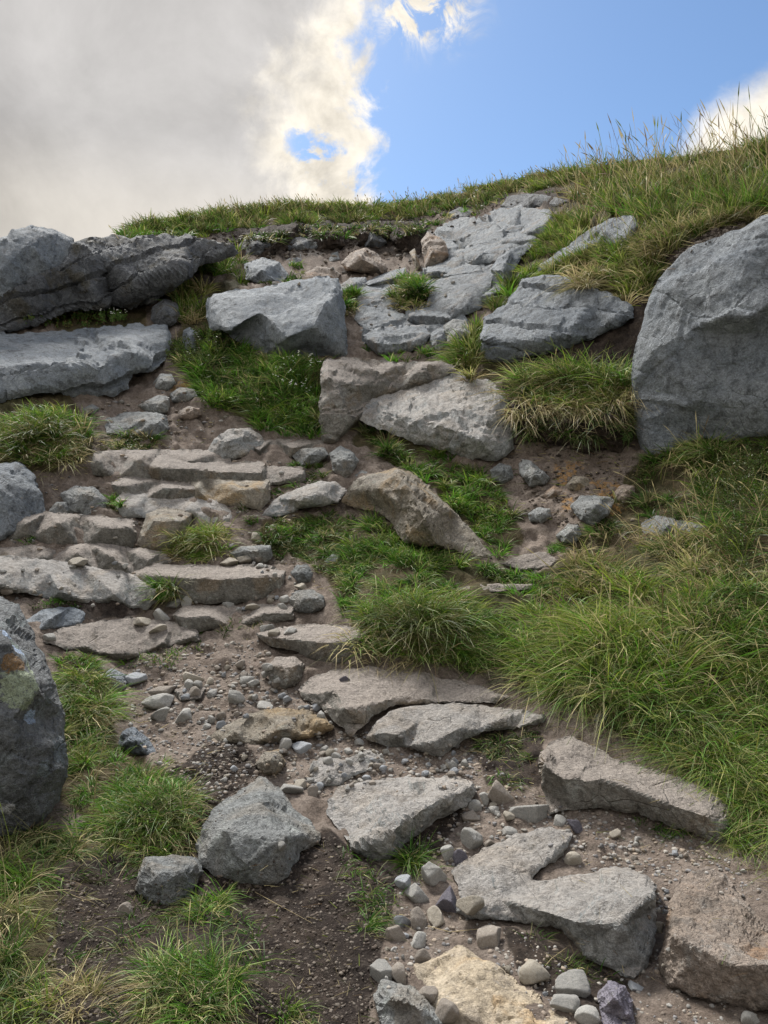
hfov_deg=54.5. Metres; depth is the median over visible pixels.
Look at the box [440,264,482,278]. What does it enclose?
stone slab
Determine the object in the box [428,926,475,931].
dry stem
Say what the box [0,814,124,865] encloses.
grass tussock
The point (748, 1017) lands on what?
cobble
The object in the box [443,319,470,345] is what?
rock
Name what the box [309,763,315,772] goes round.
pebble
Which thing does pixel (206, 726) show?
pebble
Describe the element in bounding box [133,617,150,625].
cobble
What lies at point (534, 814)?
cobble
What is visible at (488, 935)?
cobble
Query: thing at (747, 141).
seeding grass
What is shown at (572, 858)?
cobble
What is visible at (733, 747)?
bank grass
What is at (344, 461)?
rock
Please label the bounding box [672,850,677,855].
pebble
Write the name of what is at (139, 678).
cobble
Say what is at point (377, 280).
stone slab
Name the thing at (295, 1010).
grass tussock
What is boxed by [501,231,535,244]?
stone slab
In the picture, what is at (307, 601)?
rock
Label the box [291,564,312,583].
rock
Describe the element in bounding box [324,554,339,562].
rock
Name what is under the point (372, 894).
grass tussock
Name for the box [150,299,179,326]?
rock
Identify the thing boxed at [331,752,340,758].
pebble
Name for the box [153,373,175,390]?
rock
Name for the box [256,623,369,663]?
stone step
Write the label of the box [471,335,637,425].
grass tussock
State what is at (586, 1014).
cobble
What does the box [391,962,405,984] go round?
cobble
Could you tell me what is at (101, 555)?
stone step
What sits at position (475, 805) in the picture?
cobble
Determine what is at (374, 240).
rock
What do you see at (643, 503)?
bank grass
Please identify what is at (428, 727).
stone slab
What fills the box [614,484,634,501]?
rock
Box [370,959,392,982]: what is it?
cobble
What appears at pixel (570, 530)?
rock
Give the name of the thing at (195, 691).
pebble
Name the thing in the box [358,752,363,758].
pebble
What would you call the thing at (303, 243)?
rock
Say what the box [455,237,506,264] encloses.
stone slab
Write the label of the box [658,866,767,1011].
boulder
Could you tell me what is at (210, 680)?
pebble
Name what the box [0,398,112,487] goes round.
grass tussock
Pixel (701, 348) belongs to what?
boulder
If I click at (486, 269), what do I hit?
stone slab
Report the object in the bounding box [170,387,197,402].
rock
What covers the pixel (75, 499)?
rock
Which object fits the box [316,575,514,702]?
grass tussock
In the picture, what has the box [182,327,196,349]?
rock
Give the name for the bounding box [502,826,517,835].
cobble
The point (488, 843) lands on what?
cobble
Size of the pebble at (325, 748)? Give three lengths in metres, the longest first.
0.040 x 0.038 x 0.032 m
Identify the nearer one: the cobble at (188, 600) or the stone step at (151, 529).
the cobble at (188, 600)
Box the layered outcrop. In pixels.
[0,233,238,332]
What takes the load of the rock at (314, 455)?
on the hillside ground at (542, 537)
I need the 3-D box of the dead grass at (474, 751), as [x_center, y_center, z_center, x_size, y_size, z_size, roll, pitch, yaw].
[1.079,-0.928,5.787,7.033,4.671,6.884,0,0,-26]
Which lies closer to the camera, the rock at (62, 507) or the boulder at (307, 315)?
the rock at (62, 507)
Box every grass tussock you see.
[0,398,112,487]
[0,804,98,945]
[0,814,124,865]
[0,901,74,1023]
[16,948,132,1023]
[52,661,147,796]
[70,762,219,873]
[93,893,295,1023]
[97,425,167,449]
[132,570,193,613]
[139,513,249,566]
[158,876,255,931]
[257,987,328,1023]
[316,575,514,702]
[341,876,412,929]
[342,283,373,315]
[348,906,400,939]
[381,267,442,311]
[383,828,451,880]
[422,327,497,383]
[469,733,529,760]
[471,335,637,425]
[471,580,698,735]
[514,251,629,311]
[546,537,576,553]
[644,411,763,496]
[675,557,767,655]
[682,776,767,872]
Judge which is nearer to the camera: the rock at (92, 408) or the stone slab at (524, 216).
the rock at (92, 408)
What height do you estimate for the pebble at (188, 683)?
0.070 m
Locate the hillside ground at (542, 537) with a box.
[0,147,767,1023]
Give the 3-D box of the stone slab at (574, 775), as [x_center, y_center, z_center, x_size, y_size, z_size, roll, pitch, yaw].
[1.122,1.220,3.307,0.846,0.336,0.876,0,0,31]
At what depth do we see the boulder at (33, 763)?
2.91 m
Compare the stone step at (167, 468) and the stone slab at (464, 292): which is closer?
the stone step at (167, 468)
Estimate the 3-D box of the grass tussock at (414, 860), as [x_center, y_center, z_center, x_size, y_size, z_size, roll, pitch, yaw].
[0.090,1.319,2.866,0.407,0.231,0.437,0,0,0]
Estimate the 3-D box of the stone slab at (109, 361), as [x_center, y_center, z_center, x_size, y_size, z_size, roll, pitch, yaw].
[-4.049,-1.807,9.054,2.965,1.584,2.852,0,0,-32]
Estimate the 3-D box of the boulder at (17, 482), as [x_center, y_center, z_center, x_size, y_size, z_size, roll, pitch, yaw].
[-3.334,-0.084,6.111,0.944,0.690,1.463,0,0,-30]
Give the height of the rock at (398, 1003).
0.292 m
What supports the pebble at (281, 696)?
on the hillside ground at (542, 537)
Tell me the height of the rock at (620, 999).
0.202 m
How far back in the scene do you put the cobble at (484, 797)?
3.19 m
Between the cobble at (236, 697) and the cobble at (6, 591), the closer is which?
the cobble at (236, 697)
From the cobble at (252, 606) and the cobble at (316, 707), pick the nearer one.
the cobble at (316, 707)
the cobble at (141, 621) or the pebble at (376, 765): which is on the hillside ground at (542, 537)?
the pebble at (376, 765)
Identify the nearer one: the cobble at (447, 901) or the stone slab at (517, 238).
the cobble at (447, 901)
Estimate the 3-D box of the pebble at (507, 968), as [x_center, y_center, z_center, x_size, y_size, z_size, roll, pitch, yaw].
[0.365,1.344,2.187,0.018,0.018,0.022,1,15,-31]
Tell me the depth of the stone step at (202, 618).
5.11 m
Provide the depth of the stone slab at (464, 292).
10.23 m
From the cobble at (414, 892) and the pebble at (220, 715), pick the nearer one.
the cobble at (414, 892)
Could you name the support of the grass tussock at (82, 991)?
on the hillside ground at (542, 537)
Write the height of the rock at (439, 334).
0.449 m
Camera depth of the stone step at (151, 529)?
5.96 m
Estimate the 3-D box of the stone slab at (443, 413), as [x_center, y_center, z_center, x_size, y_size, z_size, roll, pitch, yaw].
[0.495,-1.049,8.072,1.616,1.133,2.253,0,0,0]
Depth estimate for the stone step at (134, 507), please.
6.38 m
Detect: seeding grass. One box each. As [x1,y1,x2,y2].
[109,87,767,253]
[526,434,767,724]
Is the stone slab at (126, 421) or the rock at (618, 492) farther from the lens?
the stone slab at (126, 421)
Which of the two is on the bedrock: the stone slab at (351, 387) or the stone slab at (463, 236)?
the stone slab at (463, 236)
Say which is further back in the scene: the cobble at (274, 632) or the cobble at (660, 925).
the cobble at (274, 632)
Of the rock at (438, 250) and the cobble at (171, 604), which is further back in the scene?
the rock at (438, 250)
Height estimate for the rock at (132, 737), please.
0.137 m
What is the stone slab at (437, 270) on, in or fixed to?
on the bedrock
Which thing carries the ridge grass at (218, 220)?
on the hillside ground at (542, 537)
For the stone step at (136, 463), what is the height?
0.357 m
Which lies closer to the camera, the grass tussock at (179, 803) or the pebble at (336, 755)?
the grass tussock at (179, 803)
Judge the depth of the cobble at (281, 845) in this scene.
2.69 m
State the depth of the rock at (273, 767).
3.48 m
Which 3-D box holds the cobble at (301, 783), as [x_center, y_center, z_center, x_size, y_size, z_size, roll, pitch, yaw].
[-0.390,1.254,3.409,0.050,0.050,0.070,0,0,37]
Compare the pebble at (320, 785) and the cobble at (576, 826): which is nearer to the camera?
the cobble at (576, 826)
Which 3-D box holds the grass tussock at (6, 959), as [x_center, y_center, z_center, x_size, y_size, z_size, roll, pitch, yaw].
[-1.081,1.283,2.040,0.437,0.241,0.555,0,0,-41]
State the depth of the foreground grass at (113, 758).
2.85 m
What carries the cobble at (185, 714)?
on the hillside ground at (542, 537)
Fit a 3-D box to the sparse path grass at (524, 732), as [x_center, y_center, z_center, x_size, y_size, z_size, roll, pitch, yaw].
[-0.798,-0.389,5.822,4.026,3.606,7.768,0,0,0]
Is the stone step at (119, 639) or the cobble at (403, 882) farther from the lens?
the stone step at (119, 639)
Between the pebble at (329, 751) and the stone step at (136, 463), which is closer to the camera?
the pebble at (329, 751)
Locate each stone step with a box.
[0,545,55,559]
[0,555,156,609]
[8,511,136,547]
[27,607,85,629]
[43,617,199,659]
[52,542,170,573]
[91,449,231,478]
[111,476,194,499]
[114,492,231,522]
[134,562,285,604]
[137,507,191,549]
[149,455,305,484]
[172,604,293,631]
[191,477,270,510]
[255,438,323,457]
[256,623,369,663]
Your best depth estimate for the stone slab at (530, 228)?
11.88 m
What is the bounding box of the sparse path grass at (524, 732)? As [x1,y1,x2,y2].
[14,342,691,990]
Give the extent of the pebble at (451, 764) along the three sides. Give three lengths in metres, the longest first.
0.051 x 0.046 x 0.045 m
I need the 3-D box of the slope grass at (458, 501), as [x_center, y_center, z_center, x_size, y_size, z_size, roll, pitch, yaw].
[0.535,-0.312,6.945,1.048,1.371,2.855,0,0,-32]
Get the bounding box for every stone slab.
[0,322,171,402]
[104,411,168,438]
[174,685,205,701]
[262,481,346,516]
[299,666,509,736]
[318,357,455,443]
[354,305,415,328]
[357,283,398,303]
[359,371,513,460]
[363,324,430,355]
[366,267,406,285]
[366,702,545,756]
[403,280,434,299]
[405,302,452,324]
[413,945,570,1023]
[422,264,451,278]
[427,272,491,318]
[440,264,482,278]
[446,239,458,257]
[450,221,522,241]
[451,826,656,978]
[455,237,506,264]
[460,583,535,592]
[480,275,633,362]
[481,264,492,272]
[481,284,501,304]
[491,207,551,226]
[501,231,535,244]
[501,552,556,570]
[520,212,551,235]
[537,736,731,843]
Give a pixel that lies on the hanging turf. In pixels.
(581, 411)
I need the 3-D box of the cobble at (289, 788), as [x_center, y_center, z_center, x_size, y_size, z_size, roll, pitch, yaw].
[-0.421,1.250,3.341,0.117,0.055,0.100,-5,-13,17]
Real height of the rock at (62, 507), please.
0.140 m
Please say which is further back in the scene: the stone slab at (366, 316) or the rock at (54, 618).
the stone slab at (366, 316)
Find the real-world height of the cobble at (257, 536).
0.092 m
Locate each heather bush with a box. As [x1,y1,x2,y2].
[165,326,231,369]
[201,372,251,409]
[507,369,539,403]
[597,235,643,268]
[701,439,767,522]
[702,513,767,574]
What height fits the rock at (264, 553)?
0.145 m
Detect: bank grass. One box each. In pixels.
[321,504,565,679]
[476,503,767,888]
[556,431,767,585]
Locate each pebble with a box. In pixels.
[182,693,189,698]
[184,679,192,688]
[189,686,200,696]
[192,680,202,687]
[203,723,210,729]
[206,677,213,684]
[206,689,216,697]
[208,715,215,723]
[216,712,225,719]
[216,720,226,729]
[225,602,233,607]
[230,765,237,771]
[235,659,244,668]
[239,672,247,675]
[248,679,259,686]
[252,694,257,700]
[254,557,261,562]
[256,563,263,567]
[261,671,267,678]
[262,663,269,670]
[267,598,273,603]
[272,680,279,687]
[274,677,280,682]
[278,692,286,699]
[279,595,288,602]
[280,603,286,608]
[283,695,292,702]
[307,777,313,782]
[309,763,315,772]
[316,782,323,790]
[317,711,324,717]
[320,745,328,750]
[323,756,332,763]
[325,748,335,755]
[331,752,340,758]
[344,747,352,753]
[345,758,352,765]
[354,738,363,745]
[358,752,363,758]
[373,763,382,768]
[379,765,386,771]
[401,759,408,763]
[421,770,428,776]
[447,771,455,776]
[448,760,457,768]
[450,767,458,773]
[460,759,468,766]
[505,965,510,973]
[631,855,637,860]
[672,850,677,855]
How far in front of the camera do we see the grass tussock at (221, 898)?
2.50 m
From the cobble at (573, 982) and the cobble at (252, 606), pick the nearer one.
the cobble at (573, 982)
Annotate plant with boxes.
[24,310,105,328]
[85,306,127,325]
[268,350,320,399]
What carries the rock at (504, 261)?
on the hillside ground at (542, 537)
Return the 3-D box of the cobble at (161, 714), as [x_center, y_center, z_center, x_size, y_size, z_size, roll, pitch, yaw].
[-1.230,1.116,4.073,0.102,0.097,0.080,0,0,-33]
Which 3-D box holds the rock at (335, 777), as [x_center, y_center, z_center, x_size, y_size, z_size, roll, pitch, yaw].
[-0.208,1.236,3.613,0.408,0.148,0.325,0,0,-40]
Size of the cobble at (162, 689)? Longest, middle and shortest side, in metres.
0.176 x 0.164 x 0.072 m
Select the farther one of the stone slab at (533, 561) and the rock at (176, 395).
the rock at (176, 395)
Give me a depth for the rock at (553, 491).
6.38 m
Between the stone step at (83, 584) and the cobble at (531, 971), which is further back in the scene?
the stone step at (83, 584)
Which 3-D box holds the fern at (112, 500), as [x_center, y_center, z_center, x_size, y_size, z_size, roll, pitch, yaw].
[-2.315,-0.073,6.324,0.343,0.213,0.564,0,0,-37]
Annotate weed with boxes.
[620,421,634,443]
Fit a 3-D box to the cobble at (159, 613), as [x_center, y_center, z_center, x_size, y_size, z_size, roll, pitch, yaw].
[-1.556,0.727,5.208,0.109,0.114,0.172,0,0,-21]
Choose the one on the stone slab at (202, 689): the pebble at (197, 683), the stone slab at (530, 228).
the pebble at (197, 683)
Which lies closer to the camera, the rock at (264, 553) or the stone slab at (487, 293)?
the rock at (264, 553)
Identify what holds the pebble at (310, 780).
on the hillside ground at (542, 537)
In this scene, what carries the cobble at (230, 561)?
on the hillside ground at (542, 537)
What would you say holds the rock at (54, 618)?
on the hillside ground at (542, 537)
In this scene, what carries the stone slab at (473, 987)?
on the hillside ground at (542, 537)
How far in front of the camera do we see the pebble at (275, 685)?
4.34 m
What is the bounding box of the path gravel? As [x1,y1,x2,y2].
[1,247,761,1023]
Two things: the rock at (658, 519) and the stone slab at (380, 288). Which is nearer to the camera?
the rock at (658, 519)
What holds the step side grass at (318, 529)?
on the hillside ground at (542, 537)
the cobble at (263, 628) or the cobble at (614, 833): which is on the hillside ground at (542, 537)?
the cobble at (614, 833)
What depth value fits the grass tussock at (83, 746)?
3.88 m
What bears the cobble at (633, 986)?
on the hillside ground at (542, 537)
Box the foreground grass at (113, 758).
[0,648,274,1023]
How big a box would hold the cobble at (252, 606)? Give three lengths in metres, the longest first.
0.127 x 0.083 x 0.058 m
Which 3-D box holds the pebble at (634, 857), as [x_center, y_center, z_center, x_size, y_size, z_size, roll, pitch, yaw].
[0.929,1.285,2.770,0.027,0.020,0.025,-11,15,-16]
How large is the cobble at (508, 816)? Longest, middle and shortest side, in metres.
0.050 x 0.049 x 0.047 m
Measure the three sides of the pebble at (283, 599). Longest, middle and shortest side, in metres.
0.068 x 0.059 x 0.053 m
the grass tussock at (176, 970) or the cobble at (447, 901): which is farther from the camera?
the cobble at (447, 901)
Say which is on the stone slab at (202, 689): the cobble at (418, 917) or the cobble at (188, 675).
the cobble at (188, 675)
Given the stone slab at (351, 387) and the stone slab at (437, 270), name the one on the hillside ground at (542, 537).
the stone slab at (351, 387)
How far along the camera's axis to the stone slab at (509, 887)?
2.43 m
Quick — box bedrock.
[356,204,537,351]
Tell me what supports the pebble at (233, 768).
on the hillside ground at (542, 537)
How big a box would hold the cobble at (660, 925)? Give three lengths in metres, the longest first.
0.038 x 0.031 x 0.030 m
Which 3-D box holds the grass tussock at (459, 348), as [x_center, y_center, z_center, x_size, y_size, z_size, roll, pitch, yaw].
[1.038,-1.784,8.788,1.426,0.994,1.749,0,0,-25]
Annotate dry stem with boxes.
[31,869,100,899]
[93,707,111,810]
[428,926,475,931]
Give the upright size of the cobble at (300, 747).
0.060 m
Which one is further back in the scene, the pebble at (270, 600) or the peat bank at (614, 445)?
the peat bank at (614, 445)
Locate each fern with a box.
[99,492,128,511]
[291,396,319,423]
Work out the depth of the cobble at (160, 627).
4.96 m
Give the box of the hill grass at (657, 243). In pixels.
[518,131,767,296]
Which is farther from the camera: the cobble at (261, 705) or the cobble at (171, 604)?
the cobble at (171, 604)
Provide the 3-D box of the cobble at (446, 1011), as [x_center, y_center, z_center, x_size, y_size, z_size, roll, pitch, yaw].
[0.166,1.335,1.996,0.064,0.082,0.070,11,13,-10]
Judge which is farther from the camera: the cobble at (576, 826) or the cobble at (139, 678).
the cobble at (139, 678)
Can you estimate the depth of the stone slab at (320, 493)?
6.53 m
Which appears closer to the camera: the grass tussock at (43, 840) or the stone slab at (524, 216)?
the grass tussock at (43, 840)
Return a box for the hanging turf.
[492,383,658,453]
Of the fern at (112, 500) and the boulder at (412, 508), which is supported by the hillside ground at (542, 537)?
the boulder at (412, 508)
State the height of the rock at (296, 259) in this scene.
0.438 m
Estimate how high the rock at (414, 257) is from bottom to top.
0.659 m
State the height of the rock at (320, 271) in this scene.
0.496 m
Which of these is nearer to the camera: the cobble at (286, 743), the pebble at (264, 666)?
the cobble at (286, 743)
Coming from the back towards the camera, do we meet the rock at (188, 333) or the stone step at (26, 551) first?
the rock at (188, 333)
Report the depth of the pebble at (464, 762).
3.51 m
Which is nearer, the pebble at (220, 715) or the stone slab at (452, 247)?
the pebble at (220, 715)
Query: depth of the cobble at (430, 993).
2.06 m
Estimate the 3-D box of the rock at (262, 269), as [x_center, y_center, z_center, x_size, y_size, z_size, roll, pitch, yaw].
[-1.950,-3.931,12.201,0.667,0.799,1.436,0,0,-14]
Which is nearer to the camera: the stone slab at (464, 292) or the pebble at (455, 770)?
the pebble at (455, 770)
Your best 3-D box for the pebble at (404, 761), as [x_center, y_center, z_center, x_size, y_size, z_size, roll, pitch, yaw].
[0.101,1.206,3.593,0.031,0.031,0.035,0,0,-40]
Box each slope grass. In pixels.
[156,237,308,324]
[165,326,338,438]
[349,421,529,560]
[436,225,650,369]
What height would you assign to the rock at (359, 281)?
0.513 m
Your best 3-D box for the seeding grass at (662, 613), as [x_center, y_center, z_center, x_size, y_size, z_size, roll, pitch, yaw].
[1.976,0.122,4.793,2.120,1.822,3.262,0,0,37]
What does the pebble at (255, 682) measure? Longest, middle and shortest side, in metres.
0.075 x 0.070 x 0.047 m
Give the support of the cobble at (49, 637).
on the stone step at (119, 639)
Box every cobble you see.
[0,589,12,594]
[43,633,55,640]
[68,557,88,566]
[117,902,132,917]
[125,672,147,685]
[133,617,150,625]
[141,693,173,709]
[148,686,175,694]
[149,624,166,632]
[150,707,169,721]
[153,608,169,620]
[165,599,181,607]
[175,708,191,722]
[181,596,191,606]
[182,671,203,682]
[220,557,237,565]
[228,690,244,703]
[237,556,251,563]
[240,676,254,684]
[245,603,259,609]
[251,532,261,541]
[257,701,272,709]
[260,624,274,631]
[268,629,279,636]
[278,738,291,749]
[278,841,285,850]
[280,784,303,793]
[284,627,296,634]
[292,741,311,753]
[294,583,306,589]
[294,779,306,788]
[307,786,317,796]
[312,703,321,711]
[339,676,349,681]
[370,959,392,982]
[383,925,405,941]
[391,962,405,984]
[394,915,410,926]
[395,874,410,888]
[404,883,428,902]
[410,906,426,928]
[411,931,425,948]
[414,948,430,963]
[419,986,437,1003]
[421,862,446,886]
[427,905,444,927]
[435,885,456,912]
[435,998,458,1023]
[440,845,453,860]
[453,849,467,865]
[456,895,484,915]
[461,827,482,848]
[462,810,479,821]
[468,799,481,811]
[476,925,500,947]
[479,792,488,805]
[483,839,494,846]
[488,780,513,803]
[488,806,498,813]
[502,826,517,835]
[503,811,514,820]
[509,804,548,823]
[519,959,549,984]
[550,994,579,1012]
[553,814,566,826]
[555,969,590,997]
[564,851,581,864]
[567,819,582,833]
[574,1005,600,1023]
[593,713,606,721]
[609,828,620,838]
[628,980,643,990]
[656,921,663,932]
[741,1011,759,1023]
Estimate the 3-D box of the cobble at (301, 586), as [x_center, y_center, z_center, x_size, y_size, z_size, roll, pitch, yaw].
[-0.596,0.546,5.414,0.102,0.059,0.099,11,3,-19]
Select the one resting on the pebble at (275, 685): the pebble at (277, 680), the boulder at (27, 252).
the pebble at (277, 680)
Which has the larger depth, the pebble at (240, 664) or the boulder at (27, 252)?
the boulder at (27, 252)
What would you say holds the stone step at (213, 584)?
on the hillside ground at (542, 537)
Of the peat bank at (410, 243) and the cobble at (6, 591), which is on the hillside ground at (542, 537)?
the peat bank at (410, 243)
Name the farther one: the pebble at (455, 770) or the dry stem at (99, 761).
the pebble at (455, 770)
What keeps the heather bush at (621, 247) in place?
on the hillside ground at (542, 537)
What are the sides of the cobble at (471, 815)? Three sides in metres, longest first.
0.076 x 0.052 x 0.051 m
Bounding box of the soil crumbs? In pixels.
[36,203,757,1023]
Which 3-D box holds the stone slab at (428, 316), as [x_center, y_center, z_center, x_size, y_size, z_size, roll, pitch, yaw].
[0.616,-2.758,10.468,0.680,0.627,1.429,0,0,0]
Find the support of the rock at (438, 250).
on the hillside ground at (542, 537)
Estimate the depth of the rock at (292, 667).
4.36 m
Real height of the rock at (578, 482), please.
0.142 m
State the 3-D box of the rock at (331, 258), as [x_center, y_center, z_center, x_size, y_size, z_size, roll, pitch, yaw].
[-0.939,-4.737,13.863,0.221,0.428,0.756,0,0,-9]
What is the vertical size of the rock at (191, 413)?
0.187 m
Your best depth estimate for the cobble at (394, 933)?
2.37 m
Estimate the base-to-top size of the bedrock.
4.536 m
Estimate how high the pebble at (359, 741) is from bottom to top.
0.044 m
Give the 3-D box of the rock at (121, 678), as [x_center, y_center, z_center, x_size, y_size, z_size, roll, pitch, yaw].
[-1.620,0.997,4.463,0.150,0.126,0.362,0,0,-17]
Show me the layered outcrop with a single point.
(94, 273)
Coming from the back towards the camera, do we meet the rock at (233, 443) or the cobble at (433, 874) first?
the rock at (233, 443)
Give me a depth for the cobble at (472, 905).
2.41 m
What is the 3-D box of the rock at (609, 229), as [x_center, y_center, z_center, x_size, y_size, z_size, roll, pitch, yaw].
[2.755,-3.510,9.670,0.961,0.761,1.996,0,0,-31]
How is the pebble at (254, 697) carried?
on the hillside ground at (542, 537)
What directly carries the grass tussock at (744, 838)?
on the hillside ground at (542, 537)
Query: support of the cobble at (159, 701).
on the hillside ground at (542, 537)
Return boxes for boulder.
[0,225,73,296]
[0,462,44,540]
[0,596,67,836]
[195,776,320,885]
[206,276,347,357]
[326,775,476,861]
[341,247,387,274]
[342,468,491,560]
[500,194,566,207]
[631,215,767,454]
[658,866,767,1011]
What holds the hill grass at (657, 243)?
on the hillside ground at (542, 537)
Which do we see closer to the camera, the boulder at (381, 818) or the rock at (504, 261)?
the boulder at (381, 818)
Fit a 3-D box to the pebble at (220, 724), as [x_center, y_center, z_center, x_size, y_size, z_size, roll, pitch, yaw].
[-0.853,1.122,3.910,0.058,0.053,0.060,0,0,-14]
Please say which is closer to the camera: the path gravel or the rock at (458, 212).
the path gravel
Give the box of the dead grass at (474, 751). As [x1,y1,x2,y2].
[20,219,767,1023]
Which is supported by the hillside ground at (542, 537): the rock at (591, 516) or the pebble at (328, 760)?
the rock at (591, 516)
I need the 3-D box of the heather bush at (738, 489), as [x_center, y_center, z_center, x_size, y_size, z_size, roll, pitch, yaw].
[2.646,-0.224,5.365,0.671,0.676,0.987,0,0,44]
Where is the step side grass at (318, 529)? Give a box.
[236,460,358,581]
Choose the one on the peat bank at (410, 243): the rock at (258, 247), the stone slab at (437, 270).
the rock at (258, 247)
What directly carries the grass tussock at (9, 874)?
on the hillside ground at (542, 537)
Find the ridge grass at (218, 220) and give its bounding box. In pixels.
[111,152,620,245]
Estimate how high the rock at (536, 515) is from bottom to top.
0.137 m
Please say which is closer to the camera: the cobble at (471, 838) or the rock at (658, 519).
the cobble at (471, 838)
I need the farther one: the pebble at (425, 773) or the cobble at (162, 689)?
the cobble at (162, 689)
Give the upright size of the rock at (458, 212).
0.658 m
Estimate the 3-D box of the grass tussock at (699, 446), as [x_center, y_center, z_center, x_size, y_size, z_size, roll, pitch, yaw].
[2.731,-0.446,6.122,1.192,0.772,1.362,0,0,0]
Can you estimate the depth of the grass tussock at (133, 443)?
7.38 m
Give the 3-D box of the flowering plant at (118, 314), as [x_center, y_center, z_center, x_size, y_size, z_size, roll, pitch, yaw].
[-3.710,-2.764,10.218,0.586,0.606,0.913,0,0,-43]
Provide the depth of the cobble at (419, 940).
2.33 m
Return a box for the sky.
[0,0,767,241]
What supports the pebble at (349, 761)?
on the rock at (335, 777)
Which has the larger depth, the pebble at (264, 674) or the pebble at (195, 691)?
the pebble at (264, 674)
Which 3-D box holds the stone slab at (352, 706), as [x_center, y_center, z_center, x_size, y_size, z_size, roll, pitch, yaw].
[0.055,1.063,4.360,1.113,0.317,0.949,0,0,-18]
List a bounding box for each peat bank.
[235,220,425,257]
[504,385,634,453]
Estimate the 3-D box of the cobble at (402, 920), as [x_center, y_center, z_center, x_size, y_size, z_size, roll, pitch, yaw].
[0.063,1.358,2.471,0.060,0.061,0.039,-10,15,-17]
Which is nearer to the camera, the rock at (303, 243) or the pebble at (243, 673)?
the pebble at (243, 673)
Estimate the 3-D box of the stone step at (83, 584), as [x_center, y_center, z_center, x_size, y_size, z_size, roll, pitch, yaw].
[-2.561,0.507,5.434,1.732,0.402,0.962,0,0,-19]
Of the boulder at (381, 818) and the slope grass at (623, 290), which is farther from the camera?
the slope grass at (623, 290)
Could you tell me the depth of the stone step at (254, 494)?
6.57 m
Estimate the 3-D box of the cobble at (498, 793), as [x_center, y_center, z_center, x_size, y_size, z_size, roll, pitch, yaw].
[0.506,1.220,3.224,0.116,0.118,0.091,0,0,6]
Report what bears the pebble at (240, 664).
on the hillside ground at (542, 537)
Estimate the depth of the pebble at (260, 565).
5.63 m
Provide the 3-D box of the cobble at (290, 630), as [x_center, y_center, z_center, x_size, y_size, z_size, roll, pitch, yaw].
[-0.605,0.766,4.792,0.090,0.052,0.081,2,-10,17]
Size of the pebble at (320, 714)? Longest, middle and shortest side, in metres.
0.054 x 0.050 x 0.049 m
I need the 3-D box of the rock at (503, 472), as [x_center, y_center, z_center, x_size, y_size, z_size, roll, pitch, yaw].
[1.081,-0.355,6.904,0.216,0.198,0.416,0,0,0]
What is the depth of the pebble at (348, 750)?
3.68 m
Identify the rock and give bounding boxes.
[49,501,68,512]
[60,486,106,514]
[83,404,98,414]
[100,668,125,690]
[118,727,155,755]
[135,854,203,905]
[138,395,169,413]
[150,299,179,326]
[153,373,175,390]
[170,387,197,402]
[178,406,201,419]
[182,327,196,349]
[208,428,264,459]
[210,707,333,743]
[230,545,272,563]
[239,235,270,255]
[244,257,288,282]
[255,749,285,774]
[267,656,304,688]
[286,254,301,264]
[288,237,317,250]
[289,589,324,612]
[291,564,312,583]
[293,447,328,466]
[305,266,340,277]
[309,749,382,786]
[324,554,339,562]
[329,251,339,261]
[329,446,358,477]
[341,277,366,289]
[355,470,366,476]
[365,232,386,246]
[373,979,442,1023]
[409,248,420,271]
[421,232,448,267]
[428,326,446,352]
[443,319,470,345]
[449,207,471,218]
[489,242,532,288]
[490,463,513,483]
[519,459,549,486]
[528,507,550,522]
[537,215,638,270]
[540,486,562,498]
[556,523,581,543]
[566,476,589,490]
[570,495,613,526]
[597,980,634,1023]
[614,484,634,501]
[641,515,706,537]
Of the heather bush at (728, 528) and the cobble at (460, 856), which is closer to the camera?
the cobble at (460, 856)
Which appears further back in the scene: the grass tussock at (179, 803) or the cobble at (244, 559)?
the cobble at (244, 559)
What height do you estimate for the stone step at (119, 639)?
0.236 m
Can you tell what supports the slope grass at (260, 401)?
on the hillside ground at (542, 537)
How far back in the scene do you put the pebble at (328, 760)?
3.53 m
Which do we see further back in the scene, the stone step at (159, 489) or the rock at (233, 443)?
the rock at (233, 443)
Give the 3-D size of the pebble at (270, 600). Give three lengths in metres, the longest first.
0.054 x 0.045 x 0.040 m
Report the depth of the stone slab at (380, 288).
11.58 m
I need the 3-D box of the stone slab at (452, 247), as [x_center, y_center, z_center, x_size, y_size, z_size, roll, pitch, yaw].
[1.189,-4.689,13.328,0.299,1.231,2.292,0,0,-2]
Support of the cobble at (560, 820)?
on the hillside ground at (542, 537)
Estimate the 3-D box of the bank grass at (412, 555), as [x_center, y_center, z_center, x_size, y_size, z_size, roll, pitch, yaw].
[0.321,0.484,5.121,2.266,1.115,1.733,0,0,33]
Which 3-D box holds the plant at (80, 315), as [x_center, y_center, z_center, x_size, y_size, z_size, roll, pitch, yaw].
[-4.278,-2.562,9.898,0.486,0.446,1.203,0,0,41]
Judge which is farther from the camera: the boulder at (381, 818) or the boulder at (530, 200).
the boulder at (530, 200)

